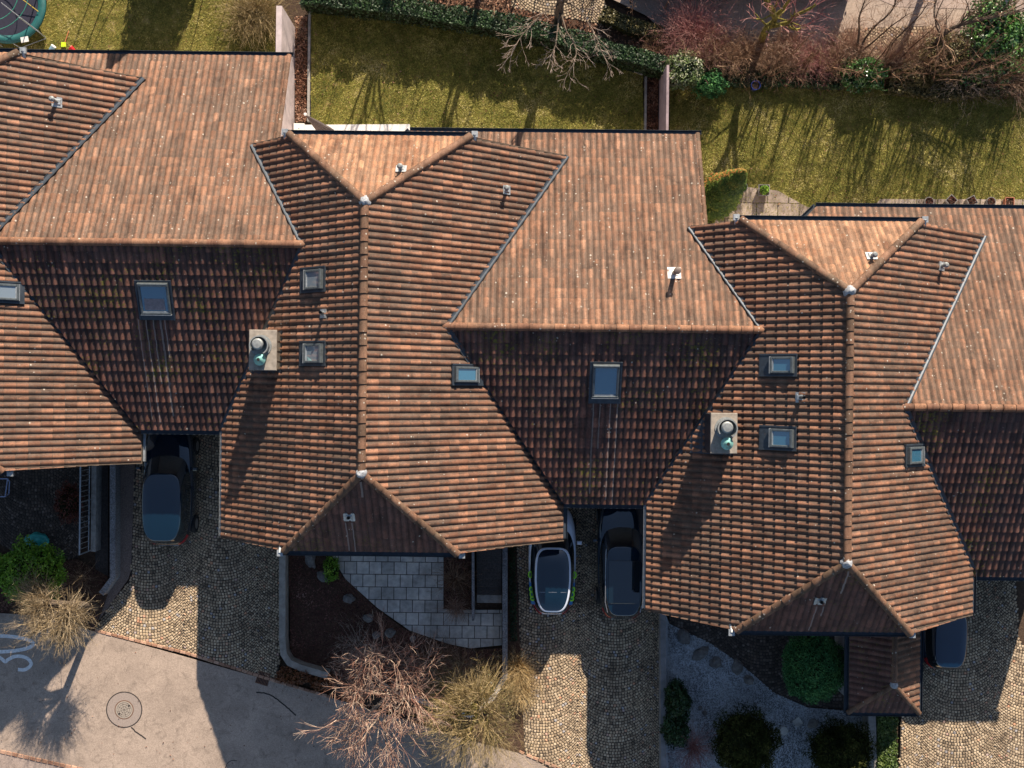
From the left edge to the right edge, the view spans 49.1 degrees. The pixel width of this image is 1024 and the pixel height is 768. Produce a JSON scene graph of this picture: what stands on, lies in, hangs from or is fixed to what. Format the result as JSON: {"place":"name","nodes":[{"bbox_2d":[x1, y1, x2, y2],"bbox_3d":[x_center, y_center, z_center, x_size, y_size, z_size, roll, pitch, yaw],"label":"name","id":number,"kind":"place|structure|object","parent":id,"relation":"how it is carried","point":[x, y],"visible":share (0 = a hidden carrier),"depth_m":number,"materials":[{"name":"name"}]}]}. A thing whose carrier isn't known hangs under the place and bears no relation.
{"place":"outdoors","nodes":[
{"label":"outdoors","id":0,"kind":"place"},
{"bbox_2d":[0,754,60,767],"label":"pavement","id":1,"kind":"structure","parent":0,"point":[6,761],"depth_m":42.21,"materials":[{"name":"concrete"}]},
{"bbox_2d":[95,465,107,575],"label":"path","id":2,"kind":"structure","parent":0,"point":[101,560],"depth_m":42.26,"materials":[{"name":"concrete"}]},
{"bbox_2d":[91,465,101,551],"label":"retaining wall","id":3,"kind":"structure","parent":2,"relation":"on","point":[96,484],"depth_m":41.73,"materials":[{"name":"concrete"}]},
{"bbox_2d":[79,466,90,554],"bbox_3d":[-15.694,4.301,41.290,0.050,1.220,3.842,1,90,0],"label":"railing","id":4,"kind":"object","parent":3,"relation":"attached to","point":[80,512],"visible":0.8,"depth_m":40.90,"materials":[{"name":"metal"}]},
{"bbox_2d":[0,0,274,51],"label":"lawn","id":5,"kind":"structure","parent":0,"point":[138,21],"depth_m":42.08,"materials":[{"name":"green plant"}]},
{"bbox_2d":[0,0,46,47],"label":"trampoline","id":6,"kind":"object","parent":5,"relation":"on","point":[21,21],"visible":0.98,"depth_m":41.31,"materials":[{"name":"metal"}]},
{"bbox_2d":[202,0,310,51],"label":"shrub","id":7,"kind":"object","parent":5,"relation":"on","point":[255,14],"visible":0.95,"depth_m":41.55,"materials":[{"name":"plant"}]},
{"bbox_2d":[97,434,280,678],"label":"driveway","id":8,"kind":"structure","parent":0,"point":[184,588],"depth_m":42.22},
{"bbox_2d":[96,434,280,677],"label":"driveway setts","id":9,"kind":"structure","parent":8,"relation":"on","point":[219,638],"depth_m":42.20,"materials":[{"name":"stone"}]},
{"bbox_2d":[136,434,199,545],"bbox_3d":[-12.702,3.692,41.365,2.260,1.664,4.612,1,90,0],"label":"parked car","id":10,"kind":"object","parent":9,"relation":"on","point":[169,494],"visible":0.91,"depth_m":40.80,"materials":[{"name":"black paint"}]},
{"bbox_2d":[0,613,546,767],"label":"road","id":11,"kind":"structure","parent":0,"point":[219,701],"depth_m":42.21,"materials":[{"name":"grey asphalt"}]},
{"bbox_2d":[0,634,34,671],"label":"road marking","id":12,"kind":"object","parent":11,"relation":"on","point":[28,659],"visible":0.95,"depth_m":42.20,"materials":[{"name":"paint"}]},
{"bbox_2d":[106,692,141,727],"bbox_3d":[-14.614,12.275,42.200,1.370,0.019,1.370,1,90,0],"label":"manhole","id":13,"kind":"object","parent":11,"relation":"on","point":[123,709],"visible":1,"depth_m":42.20,"materials":[{"name":"concrete"}]},
{"bbox_2d":[95,629,332,698],"bbox_3d":[-11.224,10.492,42.214,9.304,0.072,0.225,16,90,0],"label":"brick edging","id":14,"kind":"object","parent":11,"relation":"on","point":[209,660],"visible":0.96,"depth_m":42.18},
{"bbox_2d":[338,556,501,646],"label":"terrace","id":15,"kind":"structure","parent":0,"point":[418,599],"depth_m":42.22,"materials":[{"name":"grey stone"}]},
{"bbox_2d":[333,556,501,647],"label":"terrace slabs","id":16,"kind":"structure","parent":15,"relation":"on","point":[485,628],"depth_m":42.20,"materials":[{"name":"stone"}]},
{"bbox_2d":[310,12,643,129],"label":"lawn","id":17,"kind":"structure","parent":0,"point":[391,73],"depth_m":42.08,"materials":[{"name":"green plant"}]},
{"bbox_2d":[0,0,1023,767],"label":"ground","id":18,"kind":"structure","parent":0,"point":[294,10],"depth_m":42.34,"materials":[{"name":"soil"}]},
{"bbox_2d":[0,466,90,558],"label":"yard","id":19,"kind":"structure","parent":18,"relation":"on","point":[47,496],"depth_m":42.22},
{"bbox_2d":[0,466,91,559],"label":"yard setts","id":20,"kind":"structure","parent":19,"relation":"on","point":[35,499],"depth_m":42.20,"materials":[{"name":"stone"}]},
{"bbox_2d":[53,479,84,525],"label":"bush","id":21,"kind":"object","parent":20,"relation":"on","point":[66,505],"visible":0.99,"depth_m":41.20,"materials":[{"name":"red plant"}]},
{"bbox_2d":[0,554,107,629],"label":"planting bed","id":22,"kind":"object","parent":18,"relation":"on","point":[103,598],"visible":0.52,"depth_m":42.19,"materials":[{"name":"soil"}]},
{"bbox_2d":[0,533,68,607],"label":"bush","id":23,"kind":"object","parent":22,"relation":"on","point":[28,553],"visible":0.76,"depth_m":40.49,"materials":[{"name":"green plant"}]},
{"bbox_2d":[1,560,102,663],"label":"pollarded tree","id":24,"kind":"object","parent":22,"relation":"on","point":[39,599],"visible":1,"depth_m":39.62,"materials":[{"name":"beige plant"}]},
{"bbox_2d":[99,465,119,595],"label":"retaining wall","id":25,"kind":"structure","parent":18,"relation":"on","point":[114,527],"depth_m":41.70,"materials":[{"name":"grey concrete"}]},
{"bbox_2d":[98,464,134,620],"bbox_3d":[-14.732,5.753,42.245,1.182,0.030,6.779,8,90,0],"label":"gravel strip","id":26,"kind":"object","parent":18,"relation":"on","point":[127,473],"visible":0.77,"depth_m":42.23,"materials":[{"name":"grey gravel"}]},
{"bbox_2d":[0,47,305,475],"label":"terraced house","id":27,"kind":"structure","parent":18,"relation":"on","point":[152,243],"depth_m":37.03,"materials":[{"name":"tile"}]},
{"bbox_2d":[276,6,295,135],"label":"garden wall","id":28,"kind":"structure","parent":18,"relation":"on","point":[285,36],"depth_m":40.95,"materials":[{"name":"paint"}]},
{"bbox_2d":[275,666,314,684],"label":"leaf litter","id":29,"kind":"object","parent":18,"relation":"on","point":[290,675],"visible":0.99,"depth_m":41.61,"materials":[{"name":"brown plant"}]},
{"bbox_2d":[279,555,330,678],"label":"retaining wall","id":30,"kind":"structure","parent":18,"relation":"on","point":[289,659],"depth_m":41.65,"materials":[{"name":"concrete"}]},
{"bbox_2d":[307,11,310,122],"bbox_3d":[-7.623,-11.964,42.160,0.091,0.280,4.209,1,90,0],"label":"kerb edging","id":31,"kind":"object","parent":18,"relation":"on","point":[309,74],"visible":0.81,"depth_m":42.02,"materials":[{"name":"concrete"}]},
{"bbox_2d":[305,124,409,130],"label":"terrace","id":32,"kind":"structure","parent":18,"relation":"on","point":[377,127],"depth_m":41.90,"materials":[{"name":"white stone"}]},
{"bbox_2d":[288,555,501,708],"bbox_3d":[-5.200,9.652,42.195,9.756,0.030,4.412,31,90,0],"label":"planting bed","id":33,"kind":"object","parent":18,"relation":"on","point":[347,587],"visible":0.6,"depth_m":42.18,"materials":[{"name":"soil"}]},
{"bbox_2d":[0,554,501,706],"bbox_3d":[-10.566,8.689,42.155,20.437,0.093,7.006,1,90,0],"label":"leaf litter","id":34,"kind":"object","parent":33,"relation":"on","point":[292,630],"visible":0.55,"depth_m":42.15,"materials":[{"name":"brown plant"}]},
{"bbox_2d":[293,607,459,767],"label":"bare tree","id":35,"kind":"object","parent":33,"relation":"on","point":[387,695],"visible":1,"depth_m":38.49,"materials":[{"name":"brown plant"}]},
{"bbox_2d":[379,628,460,703],"bbox_3d":[-3.546,10.691,41.489,3.677,2.282,3.381,1,90,0],"label":"shrub","id":36,"kind":"object","parent":33,"relation":"on","point":[418,665],"visible":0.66,"depth_m":41.75,"materials":[{"name":"brown plant"}]},
{"bbox_2d":[413,626,484,686],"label":"shrub","id":37,"kind":"object","parent":33,"relation":"on","point":[444,657],"visible":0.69,"depth_m":41.90,"materials":[{"name":"brown plant"}]},
{"bbox_2d":[439,640,494,695],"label":"shrub","id":38,"kind":"object","parent":33,"relation":"on","point":[464,665],"visible":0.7,"depth_m":41.91,"materials":[{"name":"plant"}]},
{"bbox_2d":[405,650,549,767],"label":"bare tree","id":39,"kind":"object","parent":33,"relation":"on","point":[483,697],"visible":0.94,"depth_m":40.09,"materials":[{"name":"beige plant"}]},
{"bbox_2d":[444,552,470,608],"bbox_3d":[-2.050,6.897,42.200,1.049,0.030,3.195,1,90,0],"label":"planting bed","id":40,"kind":"object","parent":18,"relation":"on","point":[466,563],"visible":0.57,"depth_m":42.19,"materials":[{"name":"soil"}]},
{"bbox_2d":[427,559,485,605],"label":"shrub","id":41,"kind":"object","parent":40,"relation":"on","point":[457,577],"visible":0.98,"depth_m":41.93,"materials":[{"name":"brown plant"}]},
{"bbox_2d":[413,546,524,753],"bbox_3d":[-1.650,9.600,42.211,4.365,0.030,8.629,1,90,0],"label":"planting bed","id":42,"kind":"object","parent":18,"relation":"on","point":[512,645],"visible":0.39,"depth_m":42.20,"materials":[{"name":"soil"}]},
{"bbox_2d":[490,647,542,697],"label":"shrub","id":43,"kind":"object","parent":42,"relation":"on","point":[519,672],"visible":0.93,"depth_m":41.89,"materials":[{"name":"beige plant"}]},
{"bbox_2d":[494,656,548,717],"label":"shrub","id":44,"kind":"object","parent":42,"relation":"on","point":[520,690],"visible":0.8,"depth_m":41.90,"materials":[{"name":"beige plant"}]},
{"bbox_2d":[294,15,658,129],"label":"leaf litter","id":45,"kind":"object","parent":18,"relation":"on","point":[302,82],"visible":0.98,"depth_m":42.10,"materials":[{"name":"brown plant"}]},
{"bbox_2d":[476,548,501,602],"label":"garden steps","id":46,"kind":"structure","parent":18,"relation":"on","point":[489,587],"depth_m":41.80,"materials":[{"name":"concrete"}]},
{"bbox_2d":[219,127,765,557],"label":"terraced house","id":47,"kind":"structure","parent":18,"relation":"on","point":[467,340],"depth_m":36.34,"materials":[{"name":"tile"}]},
{"bbox_2d":[502,547,507,679],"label":"retaining wall","id":48,"kind":"structure","parent":18,"relation":"on","point":[504,603],"depth_m":41.70,"materials":[{"name":"grey concrete"}]},
{"bbox_2d":[659,614,665,767],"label":"retaining wall","id":49,"kind":"structure","parent":18,"relation":"on","point":[662,677],"depth_m":41.70,"materials":[{"name":"grey concrete"}]},
{"bbox_2d":[658,65,668,129],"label":"garden wall","id":50,"kind":"structure","parent":18,"relation":"on","point":[663,118],"depth_m":40.69,"materials":[{"name":"paint"}]},
{"bbox_2d":[391,0,1023,99],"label":"planting bed","id":51,"kind":"object","parent":18,"relation":"on","point":[611,30],"visible":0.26,"depth_m":42.11,"materials":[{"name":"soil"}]},
{"bbox_2d":[299,0,667,80],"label":"hedge","id":52,"kind":"object","parent":51,"relation":"on","point":[443,17],"visible":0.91,"depth_m":40.94,"materials":[{"name":"green plant"}]},
{"bbox_2d":[495,0,623,90],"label":"bare tree","id":53,"kind":"object","parent":51,"relation":"on","point":[558,14],"visible":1,"depth_m":38.80,"materials":[{"name":"brown plant"}]},
{"bbox_2d":[597,5,663,41],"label":"hedge","id":54,"kind":"object","parent":51,"relation":"on","point":[616,20],"visible":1,"depth_m":41.66,"materials":[{"name":"green plant"}]},
{"bbox_2d":[631,13,678,63],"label":"shrub","id":55,"kind":"object","parent":51,"relation":"on","point":[657,47],"visible":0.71,"depth_m":41.72,"materials":[{"name":"plant"}]},
{"bbox_2d":[660,48,704,90],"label":"bush","id":56,"kind":"object","parent":51,"relation":"on","point":[685,71],"visible":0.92,"depth_m":40.79,"materials":[{"name":"green plant"}]},
{"bbox_2d":[636,0,749,89],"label":"shrub","id":57,"kind":"object","parent":51,"relation":"on","point":[686,33],"visible":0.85,"depth_m":41.40,"materials":[{"name":"brown plant"}]},
{"bbox_2d":[689,8,763,80],"bbox_3d":[7.779,-12.407,41.449,3.206,1.941,3.229,-32,90,0],"label":"shrub","id":58,"kind":"object","parent":51,"relation":"on","point":[721,58],"visible":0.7,"depth_m":41.54,"materials":[{"name":"brown plant"}]},
{"bbox_2d":[703,16,783,96],"bbox_3d":[8.580,-12.214,41.434,3.405,2.432,3.238,-33,90,0],"label":"shrub","id":59,"kind":"object","parent":51,"relation":"on","point":[750,50],"visible":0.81,"depth_m":41.58,"materials":[{"name":"brown plant"}]},
{"bbox_2d":[701,64,844,90],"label":"hedge","id":60,"kind":"object","parent":51,"relation":"on","point":[766,84],"visible":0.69,"depth_m":41.77,"materials":[{"name":"green plant"}]},
{"bbox_2d":[749,29,813,93],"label":"shrub","id":61,"kind":"object","parent":51,"relation":"on","point":[779,58],"visible":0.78,"depth_m":41.57,"materials":[{"name":"brown plant"}]},
{"bbox_2d":[752,7,833,70],"bbox_3d":[10.460,-12.803,41.455,3.362,2.320,2.807,-31,90,0],"label":"shrub","id":62,"kind":"object","parent":51,"relation":"on","point":[790,35],"visible":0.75,"depth_m":41.56,"materials":[{"name":"brown plant"}]},
{"bbox_2d":[740,0,848,49],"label":"bare tree","id":63,"kind":"object","parent":51,"relation":"on","point":[772,23],"visible":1,"depth_m":39.14,"materials":[{"name":"brown plant"}]},
{"bbox_2d":[783,26,847,94],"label":"shrub","id":64,"kind":"object","parent":51,"relation":"on","point":[810,48],"visible":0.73,"depth_m":41.56,"materials":[{"name":"brown plant"}]},
{"bbox_2d":[804,23,880,98],"bbox_3d":[12.091,-11.990,41.577,2.677,2.105,3.405,37,90,0],"label":"shrub","id":65,"kind":"object","parent":51,"relation":"on","point":[834,52],"visible":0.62,"depth_m":41.56,"materials":[{"name":"brown plant"}]},
{"bbox_2d":[817,2,886,77],"bbox_3d":[12.613,-12.734,41.573,3.276,2.337,3.553,1,90,0],"label":"shrub","id":66,"kind":"object","parent":51,"relation":"on","point":[855,33],"visible":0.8,"depth_m":41.60,"materials":[{"name":"brown plant"}]},
{"bbox_2d":[833,56,888,95],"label":"bush","id":67,"kind":"object","parent":51,"relation":"on","point":[867,78],"visible":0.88,"depth_m":41.29,"materials":[{"name":"green plant"}]},
{"bbox_2d":[860,14,925,92],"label":"shrub","id":68,"kind":"object","parent":51,"relation":"on","point":[890,56],"visible":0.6,"depth_m":41.63,"materials":[{"name":"brown plant"}]},
{"bbox_2d":[847,0,943,53],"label":"bare tree","id":69,"kind":"object","parent":51,"relation":"on","point":[880,21],"visible":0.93,"depth_m":39.98,"materials":[{"name":"brown plant"}]},
{"bbox_2d":[872,23,947,87],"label":"tall shrub","id":70,"kind":"object","parent":51,"relation":"on","point":[898,73],"visible":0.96,"depth_m":40.25,"materials":[{"name":"brown plant"}]},
{"bbox_2d":[886,59,938,89],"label":"bush","id":71,"kind":"object","parent":51,"relation":"on","point":[913,80],"visible":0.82,"depth_m":41.41,"materials":[{"name":"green plant"}]},
{"bbox_2d":[884,9,957,91],"bbox_3d":[15.347,-12.322,41.320,3.279,2.495,3.805,1,90,0],"label":"shrub","id":72,"kind":"object","parent":51,"relation":"on","point":[912,49],"visible":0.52,"depth_m":41.48,"materials":[{"name":"brown plant"}]},
{"bbox_2d":[914,31,977,80],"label":"bush","id":73,"kind":"object","parent":51,"relation":"on","point":[951,45],"visible":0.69,"depth_m":41.04,"materials":[{"name":"green plant"}]},
{"bbox_2d":[902,4,1001,78],"bbox_3d":[16.049,-12.477,41.330,3.306,2.753,3.987,-42,90,0],"label":"shrub","id":74,"kind":"object","parent":51,"relation":"on","point":[951,23],"visible":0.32,"depth_m":41.31,"materials":[{"name":"brown plant"}]},
{"bbox_2d":[884,70,1023,103],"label":"hedge","id":75,"kind":"object","parent":51,"relation":"on","point":[896,88],"visible":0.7,"depth_m":41.61,"materials":[{"name":"green plant"}]},
{"bbox_2d":[922,0,1023,61],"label":"bare tree","id":76,"kind":"object","parent":51,"relation":"on","point":[964,22],"visible":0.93,"depth_m":39.73,"materials":[{"name":"brown plant"}]},
{"bbox_2d":[952,21,1023,76],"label":"tall shrub","id":77,"kind":"object","parent":51,"relation":"on","point":[978,60],"visible":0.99,"depth_m":40.10,"materials":[{"name":"brown plant"}]},
{"bbox_2d":[955,0,1023,94],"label":"bush","id":78,"kind":"object","parent":51,"relation":"on","point":[1015,37],"visible":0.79,"depth_m":40.88,"materials":[{"name":"green plant"}]},
{"bbox_2d":[666,617,862,767],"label":"gravel bed","id":79,"kind":"object","parent":18,"relation":"on","point":[710,698],"visible":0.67,"depth_m":42.22,"materials":[{"name":"grey gravel"}]},
{"bbox_2d":[658,713,690,748],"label":"bush","id":80,"kind":"object","parent":79,"relation":"on","point":[673,730],"visible":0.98,"depth_m":41.22,"materials":[{"name":"green plant"}]},
{"bbox_2d":[663,677,692,723],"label":"bush","id":81,"kind":"object","parent":79,"relation":"on","point":[677,703],"visible":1,"depth_m":41.14,"materials":[{"name":"green plant"}]},
{"bbox_2d":[652,710,717,767],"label":"shrub","id":82,"kind":"object","parent":79,"relation":"on","point":[694,748],"visible":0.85,"depth_m":41.86,"materials":[{"name":"green plant"}]},
{"bbox_2d":[707,701,784,767],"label":"bush","id":83,"kind":"object","parent":79,"relation":"on","point":[745,740],"visible":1,"depth_m":40.54,"materials":[{"name":"green plant"}]},
{"bbox_2d":[801,712,883,767],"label":"bush","id":84,"kind":"object","parent":79,"relation":"on","point":[842,745],"visible":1,"depth_m":40.75,"materials":[{"name":"green plant"}]},
{"bbox_2d":[876,716,898,767],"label":"hedge","id":85,"kind":"object","parent":79,"relation":"on","point":[886,734],"visible":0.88,"depth_m":41.45,"materials":[{"name":"green plant"}]},
{"bbox_2d":[642,203,1023,637],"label":"terraced house","id":86,"kind":"structure","parent":18,"relation":"on","point":[849,461],"depth_m":36.09,"materials":[{"name":"tile"}]},
{"bbox_2d":[835,630,923,716],"bbox_3d":[13.089,9.511,40.095,2.757,3.810,4.360,1,90,0],"label":"porch","id":87,"kind":"object","parent":86,"relation":"attached to","point":[883,676],"visible":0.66,"depth_m":38.99,"materials":[{"name":"tile"}]},
{"bbox_2d":[511,0,613,28],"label":"pavement","id":88,"kind":"structure","parent":0,"point":[589,21],"depth_m":42.10,"materials":[{"name":"stone"}]},
{"bbox_2d":[517,508,658,767],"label":"driveway","id":89,"kind":"structure","parent":0,"point":[577,721],"depth_m":42.22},
{"bbox_2d":[517,508,658,767],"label":"driveway setts","id":90,"kind":"structure","parent":89,"relation":"on","point":[542,742],"depth_m":42.20,"materials":[{"name":"stone"}]},
{"bbox_2d":[528,510,581,614],"bbox_3d":[1.490,6.547,41.399,2.140,1.596,4.012,1,90,0],"label":"parked car","id":91,"kind":"object","parent":90,"relation":"on","point":[552,574],"visible":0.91,"depth_m":40.64,"materials":[{"name":"white paint"}]},
{"bbox_2d":[593,508,642,618],"bbox_3d":[4.073,6.363,41.366,2.220,1.661,4.712,1,90,0],"label":"parked car","id":92,"kind":"object","parent":90,"relation":"on","point":[619,557],"visible":0.69,"depth_m":40.68,"materials":[{"name":"black paint"}]},
{"bbox_2d":[669,616,843,708],"bbox_3d":[9.309,9.705,42.322,6.810,0.200,5.014,1,90,0],"label":"gravel bed","id":93,"kind":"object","parent":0,"point":[756,651],"visible":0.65,"depth_m":42.22,"materials":[{"name":"grey gravel"}]},
{"bbox_2d":[668,616,843,708],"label":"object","id":94,"kind":"structure","parent":93,"relation":"on","point":[769,669],"depth_m":42.20,"materials":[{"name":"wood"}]},
{"bbox_2d":[781,636,843,705],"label":"bush","id":95,"kind":"object","parent":93,"relation":"on","point":[813,665],"visible":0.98,"depth_m":40.14,"materials":[{"name":"green plant"}]},
{"bbox_2d":[615,0,1023,59],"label":"street","id":96,"kind":"structure","parent":0,"point":[840,7],"depth_m":42.11,"materials":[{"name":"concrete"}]},
{"bbox_2d":[669,83,1023,220],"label":"lawn","id":97,"kind":"structure","parent":0,"point":[1005,148],"depth_m":42.08,"materials":[{"name":"green plant"}]},
{"bbox_2d":[13,0,1021,213],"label":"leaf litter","id":98,"kind":"object","parent":97,"relation":"on","point":[609,106],"visible":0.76,"depth_m":42.02,"materials":[{"name":"brown plant"}]},
{"bbox_2d":[691,68,730,99],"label":"bush","id":99,"kind":"object","parent":97,"relation":"on","point":[715,81],"visible":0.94,"depth_m":41.24,"materials":[{"name":"green plant"}]},
{"bbox_2d":[704,168,747,223],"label":"hedge","id":100,"kind":"object","parent":97,"relation":"on","point":[721,200],"visible":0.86,"depth_m":38.92,"materials":[{"name":"green plant"}]},
{"bbox_2d":[715,187,1023,222],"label":"patio","id":101,"kind":"structure","parent":0,"point":[799,203],"depth_m":42.08,"materials":[{"name":"beige stone"}]},
{"bbox_2d":[825,26,935,60],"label":"pavement","id":102,"kind":"structure","parent":0,"point":[888,34],"depth_m":42.10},
{"bbox_2d":[825,25,953,64],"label":"pavement setts","id":103,"kind":"structure","parent":102,"relation":"on","point":[892,29],"depth_m":42.08,"materials":[{"name":"stone"}]},
{"bbox_2d":[881,0,1023,10],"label":"pavement","id":104,"kind":"structure","parent":0,"point":[945,3],"depth_m":42.10,"materials":[{"name":"concrete"}]},
{"bbox_2d":[899,581,1023,767],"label":"driveway","id":105,"kind":"structure","parent":0,"point":[957,713],"depth_m":42.22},
{"bbox_2d":[898,581,1023,767],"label":"driveway setts","id":106,"kind":"structure","parent":105,"relation":"on","point":[955,743],"depth_m":42.20,"materials":[{"name":"stone"}]},
{"bbox_2d":[923,617,967,669],"bbox_3d":[16.027,8.614,41.455,2.023,1.484,3.926,1,90,0],"label":"parked car","id":107,"kind":"object","parent":106,"relation":"on","point":[945,646],"visible":0.37,"depth_m":40.73,"materials":[{"name":"blue paint"}]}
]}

